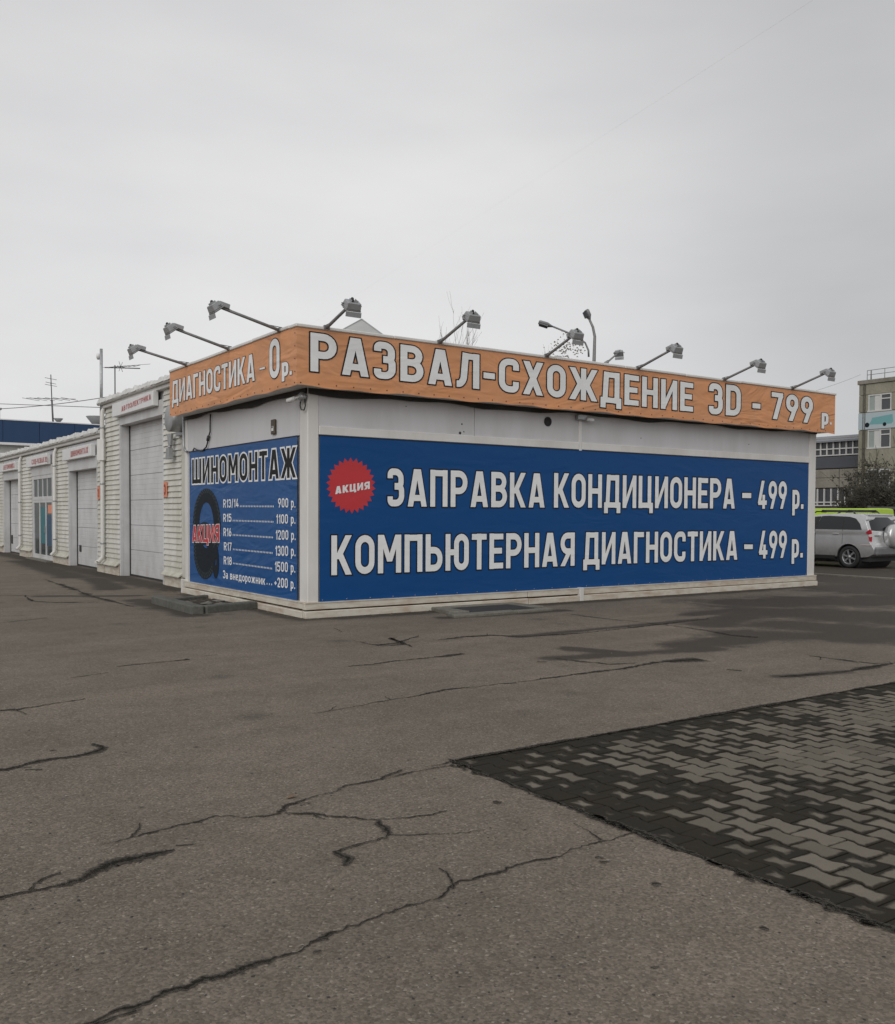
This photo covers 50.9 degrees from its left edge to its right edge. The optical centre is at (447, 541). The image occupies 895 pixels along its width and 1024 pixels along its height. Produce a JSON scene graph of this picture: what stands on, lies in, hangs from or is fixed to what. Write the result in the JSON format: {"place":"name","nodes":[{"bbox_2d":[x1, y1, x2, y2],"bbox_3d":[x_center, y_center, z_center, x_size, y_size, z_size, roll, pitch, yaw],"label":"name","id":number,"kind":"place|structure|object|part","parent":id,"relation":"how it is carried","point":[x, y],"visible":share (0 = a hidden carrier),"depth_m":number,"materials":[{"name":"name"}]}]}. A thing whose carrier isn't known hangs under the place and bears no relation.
{"place":"outdoors","nodes":[
{"label":"outdoors","id":0,"kind":"place"},
{"bbox_2d":[0,419,104,453],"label":"blue roofed hall","id":1,"kind":"structure","parent":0,"point":[15,434],"depth_m":55.73,"materials":[{"name":"blue metal"}]},
{"bbox_2d":[25,375,77,421],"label":"antenna","id":2,"kind":"object","parent":1,"relation":"on","point":[51,385],"visible":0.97,"depth_m":57.26,"materials":[{"name":"metal"}]},
{"bbox_2d":[54,418,62,421],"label":"roof vent","id":3,"kind":"object","parent":1,"relation":"on","point":[58,419],"visible":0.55,"depth_m":57.37,"materials":[{"name":"grey metal"}]},
{"bbox_2d":[86,415,104,423],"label":"roof vent","id":4,"kind":"object","parent":1,"relation":"on","point":[93,419],"visible":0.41,"depth_m":58.39,"materials":[{"name":"grey metal"}]},
{"bbox_2d":[343,319,381,333],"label":"tent roof","id":5,"kind":"structure","parent":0,"point":[362,325],"depth_m":38.06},
{"bbox_2d":[0,552,894,1023],"bbox_3d":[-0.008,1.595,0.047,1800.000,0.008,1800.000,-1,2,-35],"label":"ground","id":6,"kind":"structure","parent":0,"point":[210,704],"depth_m":4.85,"materials":[{"name":"grey asphalt"}]},
{"bbox_2d":[0,428,105,572],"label":"garage row","id":7,"kind":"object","parent":6,"relation":"on","point":[76,519],"visible":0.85,"depth_m":28.64,"materials":[{"name":"beige"}]},
{"bbox_2d":[0,461,17,472],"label":"sign box","id":8,"kind":"object","parent":7,"relation":"attached to","point":[10,466],"visible":0.99,"depth_m":34.97,"materials":[{"name":"white plastic"}]},
{"bbox_2d":[10,480,19,553],"bbox_3d":[-16.236,-0.930,35.635,0.060,2.805,3.100,-1,2,-35],"label":"sectional door","id":9,"kind":"structure","parent":7,"relation":"in","point":[14,528],"depth_m":36.34,"materials":[{"name":"white metal"}]},
{"bbox_2d":[26,453,50,467],"bbox_3d":[-13.538,-2.671,31.123,0.134,0.350,3.292,-1,2,-35],"label":"sign box","id":10,"kind":"object","parent":7,"relation":"attached to","point":[39,460],"visible":1,"depth_m":30.76,"materials":[{"name":"white plastic"}]},
{"bbox_2d":[25,464,52,562],"bbox_3d":[-13.440,-0.933,31.042,0.310,3.140,3.230,-1,2,-35],"label":"glazed entrance","id":11,"kind":"object","parent":7,"relation":"attached to","point":[42,507],"visible":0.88,"depth_m":31.04,"materials":[{"name":"white plastic"}]},
{"bbox_2d":[33,480,37,496],"bbox_3d":[-13.914,-1.801,31.895,0.076,0.600,0.703,-1,2,-35],"label":"window","id":12,"kind":"structure","parent":11,"relation":"in","point":[35,482],"depth_m":32.01,"materials":[{"name":"white glass"}]},
{"bbox_2d":[34,500,39,556],"bbox_3d":[-13.854,-0.448,31.839,0.076,1.880,0.937,-1,2,-35],"label":"door leaf","id":13,"kind":"structure","parent":11,"relation":"in","point":[36,503],"depth_m":31.88,"materials":[{"name":"white plastic"}]},
{"bbox_2d":[38,479,41,496],"bbox_3d":[-13.514,-1.782,31.318,0.076,0.600,0.703,-1,2,-35],"label":"window","id":14,"kind":"structure","parent":11,"relation":"in","point":[39,480],"depth_m":31.43,"materials":[{"name":"white glass"}]},
{"bbox_2d":[39,500,45,557],"bbox_3d":[-13.321,-0.423,31.069,0.076,1.880,0.937,-1,2,-35],"label":"door leaf","id":15,"kind":"structure","parent":11,"relation":"in","point":[42,503],"depth_m":31.15,"materials":[{"name":"white plastic"}]},
{"bbox_2d":[42,479,46,496],"bbox_3d":[-13.114,-1.763,30.741,0.076,0.600,0.703,-1,2,-35],"label":"window","id":16,"kind":"structure","parent":11,"relation":"in","point":[44,481],"depth_m":30.86,"materials":[{"name":"white glass"}]},
{"bbox_2d":[44,500,51,558],"bbox_3d":[-12.810,-0.397,30.284,0.130,1.880,0.937,-1,2,-35],"label":"door leaf","id":17,"kind":"structure","parent":11,"relation":"in","point":[48,502],"depth_m":30.49,"materials":[{"name":"white plastic"}]},
{"bbox_2d":[47,478,51,495],"bbox_3d":[-12.714,-1.744,30.163,0.076,0.600,0.703,-1,2,-35],"label":"window","id":18,"kind":"structure","parent":11,"relation":"in","point":[49,480],"depth_m":30.25,"materials":[{"name":"white glass"}]},
{"bbox_2d":[62,444,95,460],"bbox_3d":[-10.490,-2.516,26.724,0.134,0.330,3.300,-1,2,-35],"label":"sign box","id":19,"kind":"object","parent":7,"relation":"attached to","point":[81,452],"visible":1,"depth_m":26.33,"materials":[{"name":"white plastic"}]},
{"bbox_2d":[77,469,96,568],"bbox_3d":[-10.160,-0.640,26.862,0.060,2.805,3.150,-1,2,-35],"label":"sectional door","id":20,"kind":"structure","parent":7,"relation":"in","point":[86,499],"depth_m":27.25,"materials":[{"name":"white metal"}]},
{"bbox_2d":[97,486,99,498],"bbox_3d":[-9.330,-1.299,25.170,0.025,0.340,0.200,-1,2,-35],"label":"number plate","id":21,"kind":"object","parent":7,"relation":"attached to","point":[98,492],"visible":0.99,"depth_m":25.13,"materials":[{"name":"red plastic"}]},
{"bbox_2d":[96,375,204,590],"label":"tall garage","id":22,"kind":"structure","parent":6,"relation":"on","point":[144,517],"depth_m":22.76,"materials":[{"name":"beige metal"}]},
{"bbox_2d":[11,404,99,407],"bbox_3d":[-16.663,-4.635,31.236,20.111,1.788,0.018,2,2,40],"label":"overhead cable","id":23,"kind":"object","parent":22,"relation":"attached to","point":[53,405],"visible":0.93,"depth_m":26.57,"materials":[{"name":"grey metal"}]},
{"bbox_2d":[96,349,102,410],"bbox_3d":[-9.106,-4.048,24.627,0.146,1.951,0.297,-1,2,-35],"label":"mast","id":24,"kind":"object","parent":22,"relation":"attached to","point":[99,356],"visible":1,"depth_m":24.53,"materials":[{"name":"metal"}]},
{"bbox_2d":[103,362,145,393],"bbox_3d":[-9.233,-4.399,26.968,1.700,1.513,0.325,1,2,18],"label":"antenna","id":25,"kind":"object","parent":22,"relation":"on","point":[115,367],"visible":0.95,"depth_m":27.04,"materials":[{"name":"metal"}]},
{"bbox_2d":[0,396,107,408],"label":"overhead cable","id":26,"kind":"object","parent":25,"relation":"attached to","point":[51,404],"visible":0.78,"depth_m":28.84,"materials":[{"name":"grey metal"}]},
{"bbox_2d":[112,391,157,417],"bbox_3d":[-7.421,-3.230,22.273,0.134,0.330,3.270,-1,2,-35],"label":"sign box","id":27,"kind":"object","parent":22,"relation":"attached to","point":[148,400],"visible":1,"depth_m":21.95,"materials":[{"name":"white plastic"}]},
{"bbox_2d":[129,418,162,581],"bbox_3d":[-7.041,-0.972,22.349,0.060,3.765,3.300,-1,2,-35],"label":"sectional door","id":28,"kind":"structure","parent":22,"relation":"in","point":[143,510],"depth_m":22.62,"materials":[{"name":"white metal"}]},
{"bbox_2d":[163,482,166,496],"bbox_3d":[-6.183,-1.139,20.626,0.025,0.340,0.200,-1,2,-35],"label":"number plate","id":29,"kind":"object","parent":22,"relation":"attached to","point":[165,489],"visible":1,"depth_m":20.59,"materials":[{"name":"red plastic"}]},
{"bbox_2d":[165,433,172,458],"bbox_3d":[-5.937,-2.030,20.088,0.090,0.540,0.278,-1,2,-35],"label":"wall lamp","id":30,"kind":"object","parent":22,"relation":"attached to","point":[169,452],"visible":1,"depth_m":20.02,"materials":[{"name":"metal"}]},
{"bbox_2d":[164,405,181,436],"bbox_3d":[-5.604,-2.503,19.473,0.350,0.600,0.720,-1,2,-35],"label":"duct box","id":31,"kind":"object","parent":22,"relation":"attached to","point":[173,423],"visible":0.53,"depth_m":19.32,"materials":[{"name":"metal"}]},
{"bbox_2d":[151,595,257,613],"bbox_3d":[-4.269,1.050,16.252,1.249,0.160,2.693,-1,2,-35],"label":"kerb pit","id":32,"kind":"object","parent":6,"relation":"on","point":[192,606],"visible":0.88,"depth_m":15.52,"materials":[{"name":"concrete"}]},
{"bbox_2d":[1,629,885,1021],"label":"dark grit","id":33,"kind":"object","parent":6,"relation":"on","point":[447,907],"visible":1,"depth_m":3.45,"materials":[{"name":"black gravel"}]},
{"bbox_2d":[66,738,821,1010],"bbox_3d":[0.354,1.371,7.771,7.006,0.002,9.662,0,2,3],"label":"pale grit","id":34,"kind":"object","parent":6,"relation":"on","point":[381,922],"visible":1,"depth_m":3.87,"materials":[{"name":"grey gravel"}]},
{"bbox_2d":[439,294,483,344],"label":"bare tree","id":35,"kind":"object","parent":6,"relation":"on","point":[461,330],"visible":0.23,"depth_m":59.86,"materials":[{"name":"grey plant"}]},
{"bbox_2d":[151,585,817,619],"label":"wall foot grit","id":36,"kind":"structure","parent":6,"relation":"on","point":[429,610],"depth_m":17.61,"materials":[{"name":"grey gravel"}]},
{"bbox_2d":[431,602,552,617],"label":"drain slab","id":37,"kind":"structure","parent":6,"relation":"on","point":[473,610],"depth_m":15.39,"materials":[{"name":"concrete"}]},
{"bbox_2d":[169,323,836,618],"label":"tyre shop pavilion","id":38,"kind":"structure","parent":6,"relation":"on","point":[353,413],"depth_m":16.43,"materials":[{"name":"white paint"}]},
{"bbox_2d":[127,344,188,366],"bbox_3d":[-5.240,-3.403,17.329,1.237,0.345,0.317,-1,2,-35],"label":"floodlight","id":39,"kind":"object","parent":38,"relation":"on","point":[132,349],"visible":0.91,"depth_m":17.08,"materials":[{"name":"grey metal"}]},
{"bbox_2d":[163,322,231,350],"bbox_3d":[-4.059,-3.367,15.606,1.257,0.394,0.317,-1,2,-35],"label":"floodlight","id":40,"kind":"object","parent":38,"relation":"on","point":[169,328],"visible":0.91,"depth_m":15.35,"materials":[{"name":"grey metal"}]},
{"bbox_2d":[192,414,210,450],"bbox_3d":[-4.679,-2.050,17.910,0.060,0.677,0.963,-1,2,-35],"label":"loose cable","id":41,"kind":"object","parent":38,"relation":"hanging from","point":[208,438],"visible":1,"depth_m":17.61,"materials":[{"name":"black rubber"}]},
{"bbox_2d":[170,327,296,415],"bbox_3d":[-3.827,-2.789,16.104,0.008,0.867,5.684,-1,2,-35],"label":"orange fascia banner","id":42,"kind":"object","parent":38,"relation":"attached to","point":[265,365],"visible":1,"depth_m":15.59,"materials":[{"name":"plastic"}]},
{"bbox_2d":[189,435,297,600],"bbox_3d":[-3.705,-0.420,16.569,0.018,2.574,4.864,-1,2,-35],"label":"blue banner","id":43,"kind":"object","parent":38,"relation":"attached to","point":[243,516],"visible":1,"depth_m":16.22,"materials":[{"name":"plastic"}]},
{"bbox_2d":[207,300,282,332],"bbox_3d":[-2.915,-3.307,13.945,1.267,0.382,0.317,-1,2,-35],"label":"floodlight","id":44,"kind":"object","parent":38,"relation":"on","point":[213,307],"visible":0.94,"depth_m":13.69,"materials":[{"name":"grey metal"}]},
{"bbox_2d":[271,419,275,434],"bbox_3d":[-2.822,-1.857,15.244,0.046,0.240,0.150,-1,2,-35],"label":"alarm box","id":45,"kind":"object","parent":38,"relation":"attached to","point":[273,426],"visible":1,"depth_m":15.21,"materials":[{"name":"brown plastic"}]},
{"bbox_2d":[286,392,306,409],"bbox_3d":[-2.283,-2.124,14.303,0.354,0.279,0.145,1,2,24],"label":"security camera","id":46,"kind":"object","parent":38,"relation":"attached to","point":[301,396],"visible":1,"depth_m":14.24,"materials":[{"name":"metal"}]},
{"bbox_2d":[323,297,361,329],"bbox_3d":[-1.604,-3.284,13.729,0.317,0.369,1.039,-1,2,-35],"label":"floodlight","id":47,"kind":"object","parent":38,"relation":"on","point":[352,305],"visible":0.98,"depth_m":13.34,"materials":[{"name":"grey metal"}]},
{"bbox_2d":[437,310,480,343],"bbox_3d":[0.101,-3.339,14.846,0.317,0.438,1.140,-1,2,-35],"label":"floodlight","id":48,"kind":"object","parent":38,"relation":"on","point":[472,317],"visible":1,"depth_m":14.42,"materials":[{"name":"grey metal"}]},
{"bbox_2d":[319,435,808,601],"bbox_3d":[3.125,-0.426,17.929,12.362,2.569,0.018,-1,2,-35],"label":"blue banner","id":49,"kind":"object","parent":38,"relation":"on","point":[399,518],"visible":1,"depth_m":16.92,"materials":[{"name":"plastic"}]},
{"bbox_2d":[544,328,583,357],"bbox_3d":[1.922,-3.368,16.180,0.317,0.445,1.018,-1,2,-35],"label":"floodlight","id":50,"kind":"object","parent":38,"relation":"on","point":[576,334],"visible":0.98,"depth_m":15.80,"materials":[{"name":"grey metal"}]},
{"bbox_2d":[297,327,834,433],"bbox_3d":[3.303,-2.792,17.578,13.394,0.876,0.010,-1,2,-35],"label":"orange fascia banner","id":51,"kind":"object","parent":38,"relation":"attached to","point":[327,359],"visible":1,"depth_m":16.38,"materials":[{"name":"plastic"}]},
{"bbox_2d":[576,414,593,421],"bbox_3d":[2.532,-2.274,17.399,0.358,0.134,0.139,0,2,-19],"label":"security camera","id":52,"kind":"object","parent":38,"relation":"attached to","point":[581,417],"visible":1,"depth_m":17.35,"materials":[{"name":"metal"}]},
{"bbox_2d":[604,350,623,362],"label":"floodlight","id":53,"kind":"object","parent":38,"relation":"on","point":[618,354],"visible":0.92,"depth_m":26.07,"materials":[{"name":"grey metal"}]},
{"bbox_2d":[636,343,682,369],"bbox_3d":[3.831,-3.385,17.399,0.317,0.410,1.188,-1,2,-35],"label":"floodlight","id":54,"kind":"object","parent":38,"relation":"on","point":[676,349],"visible":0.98,"depth_m":16.96,"materials":[{"name":"grey metal"}]},
{"bbox_2d":[721,358,766,380],"bbox_3d":[5.854,-3.403,18.845,0.317,0.380,1.113,-1,2,-35],"label":"floodlight","id":55,"kind":"object","parent":38,"relation":"on","point":[760,364],"visible":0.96,"depth_m":18.44,"materials":[{"name":"grey metal"}]},
{"bbox_2d":[790,368,835,389],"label":"floodlight","id":56,"kind":"object","parent":38,"relation":"on","point":[829,373],"visible":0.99,"depth_m":19.70,"materials":[{"name":"grey metal"}]},
{"bbox_2d":[543,333,585,357],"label":"bare tree","id":57,"kind":"object","parent":6,"relation":"on","point":[566,348],"visible":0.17,"depth_m":55.51,"materials":[{"name":"brown plant"}]},
{"bbox_2d":[538,309,595,361],"bbox_3d":[4.203,-3.758,33.419,2.035,8.787,0.760,0,2,5],"label":"street lamp","id":58,"kind":"object","parent":6,"relation":"on","point":[586,314],"visible":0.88,"depth_m":32.98,"materials":[{"name":"grey metal"}]},
{"bbox_2d":[815,434,859,507],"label":"industrial hall","id":59,"kind":"structure","parent":6,"relation":"on","point":[835,455],"depth_m":83.89,"materials":[{"name":"concrete"}]},
{"bbox_2d":[815,489,818,505],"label":"window","id":60,"kind":"structure","parent":59,"relation":"in","point":[816,490],"depth_m":85.24,"materials":[{"name":"grey glass"}]},
{"bbox_2d":[816,443,821,456],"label":"window","id":61,"kind":"structure","parent":59,"relation":"in","point":[818,445],"depth_m":85.06,"materials":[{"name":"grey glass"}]},
{"bbox_2d":[818,489,824,505],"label":"window","id":62,"kind":"structure","parent":59,"relation":"in","point":[821,499],"depth_m":84.93,"materials":[{"name":"grey glass"}]},
{"bbox_2d":[821,442,827,455],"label":"window","id":63,"kind":"structure","parent":59,"relation":"in","point":[824,445],"depth_m":84.56,"materials":[{"name":"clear glass"}]},
{"bbox_2d":[824,489,831,505],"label":"window","id":64,"kind":"structure","parent":59,"relation":"in","point":[828,492],"depth_m":84.35,"materials":[{"name":"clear glass"}]},
{"bbox_2d":[827,442,834,455],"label":"window","id":65,"kind":"structure","parent":59,"relation":"in","point":[831,445],"depth_m":84.07,"materials":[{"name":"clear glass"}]},
{"bbox_2d":[831,488,838,505],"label":"window","id":66,"kind":"structure","parent":59,"relation":"in","point":[834,491],"depth_m":83.80,"materials":[{"name":"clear glass"}]},
{"bbox_2d":[834,441,840,455],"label":"window","id":67,"kind":"structure","parent":59,"relation":"in","point":[837,451],"depth_m":83.51,"materials":[{"name":"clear glass"}]},
{"bbox_2d":[839,488,845,503],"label":"window","id":68,"kind":"structure","parent":59,"relation":"in","point":[841,488],"depth_m":83.23,"materials":[{"name":"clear glass"}]},
{"bbox_2d":[840,441,847,454],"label":"window","id":69,"kind":"structure","parent":59,"relation":"in","point":[844,444],"depth_m":83.03,"materials":[{"name":"clear glass"}]},
{"bbox_2d":[847,441,853,454],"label":"window","id":70,"kind":"structure","parent":59,"relation":"in","point":[850,450],"depth_m":82.54,"materials":[{"name":"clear glass"}]},
{"bbox_2d":[853,440,859,454],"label":"window","id":71,"kind":"structure","parent":59,"relation":"in","point":[855,447],"depth_m":82.08,"materials":[{"name":"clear glass"}]},
{"bbox_2d":[814,573,894,579],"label":"roadside kerb","id":72,"kind":"structure","parent":6,"relation":"on","point":[870,577],"depth_m":24.42,"materials":[{"name":"concrete"}]},
{"bbox_2d":[814,510,894,567],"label":"parked car","id":73,"kind":"object","parent":6,"relation":"on","point":[850,539],"visible":0.59,"depth_m":28.76,"materials":[{"name":"silver metal"}]},
{"bbox_3d":[11.894,-0.593,29.294,0.110,0.420,0.920,-1,2,-35],"label":"window","id":74,"kind":"part","parent":73,"relation":"part of","materials":[{"name":"black glass"}]},
{"bbox_3d":[12.347,-0.561,28.635,0.104,0.400,0.600,-1,2,-35],"label":"window","id":75,"kind":"part","parent":73,"relation":"part of","materials":[{"name":"black glass"}]},
{"bbox_3d":[13.315,-0.539,28.724,1.480,0.400,0.241,-1,2,-35],"label":"rear window","id":76,"kind":"part","parent":73,"relation":"part of","materials":[{"name":"black glass"}]},
{"bbox_2d":[815,508,893,514],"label":"parked car","id":77,"kind":"object","parent":6,"relation":"on","point":[885,511],"visible":0.09,"depth_m":32.38,"materials":[{"name":"paint"}]},
{"bbox_2d":[820,452,894,497],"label":"bare shrub","id":78,"kind":"object","parent":6,"relation":"on","point":[888,473],"visible":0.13,"depth_m":64.70,"materials":[{"name":"brown plant"}]},
{"bbox_2d":[832,486,891,507],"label":"bare shrub","id":79,"kind":"object","parent":6,"relation":"on","point":[850,503],"visible":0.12,"depth_m":61.41,"materials":[{"name":"brown plant"}]},
{"bbox_2d":[838,478,894,505],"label":"bare shrub","id":80,"kind":"object","parent":6,"relation":"on","point":[846,492],"visible":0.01,"depth_m":62.44,"materials":[{"name":"brown plant"}]},
{"bbox_2d":[845,463,894,515],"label":"bare shrub","id":81,"kind":"object","parent":6,"relation":"on","point":[874,501],"visible":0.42,"depth_m":57.88,"materials":[{"name":"brown plant"}]},
{"bbox_2d":[0,0,894,436],"label":"sky","id":82,"kind":"structure","parent":0,"point":[278,162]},
{"bbox_2d":[369,5,804,286],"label":"overhead cable","id":83,"kind":"object","parent":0,"point":[626,120],"visible":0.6,"depth_m":38.43,"materials":[{"name":"grey metal"}]},
{"bbox_2d":[452,683,894,925],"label":"paving","id":84,"kind":"structure","parent":0,"point":[797,793],"depth_m":5.61,"materials":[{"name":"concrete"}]},
{"bbox_2d":[857,367,894,502],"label":"panel building","id":85,"kind":"structure","parent":0,"point":[877,395],"depth_m":78.25,"materials":[{"name":"concrete"}]},
{"bbox_2d":[853,437,894,492],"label":"creeper","id":86,"kind":"object","parent":85,"relation":"attached to","point":[875,465],"visible":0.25,"depth_m":78.28,"materials":[{"name":"green plant"}]},
{"bbox_2d":[858,411,894,429],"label":"facade banner","id":87,"kind":"object","parent":85,"relation":"attached to","point":[879,420],"visible":1,"depth_m":78.16,"materials":[{"name":"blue plastic"}]},
{"bbox_2d":[866,428,891,448],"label":"window","id":88,"kind":"structure","parent":85,"relation":"in","point":[881,438],"depth_m":78.12,"materials":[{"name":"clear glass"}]},
{"bbox_2d":[867,468,890,487],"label":"window","id":89,"kind":"structure","parent":85,"relation":"in","point":[881,470],"depth_m":78.07,"materials":[{"name":"grey glass"}]},
{"bbox_2d":[867,392,891,411],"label":"window","id":90,"kind":"structure","parent":85,"relation":"in","point":[876,402],"depth_m":78.03,"materials":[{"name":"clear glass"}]},
{"bbox_2d":[867,506,894,508],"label":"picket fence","id":91,"kind":"object","parent":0,"point":[882,507],"visible":0.08,"depth_m":48.45,"materials":[{"name":"metal"}]}
]}

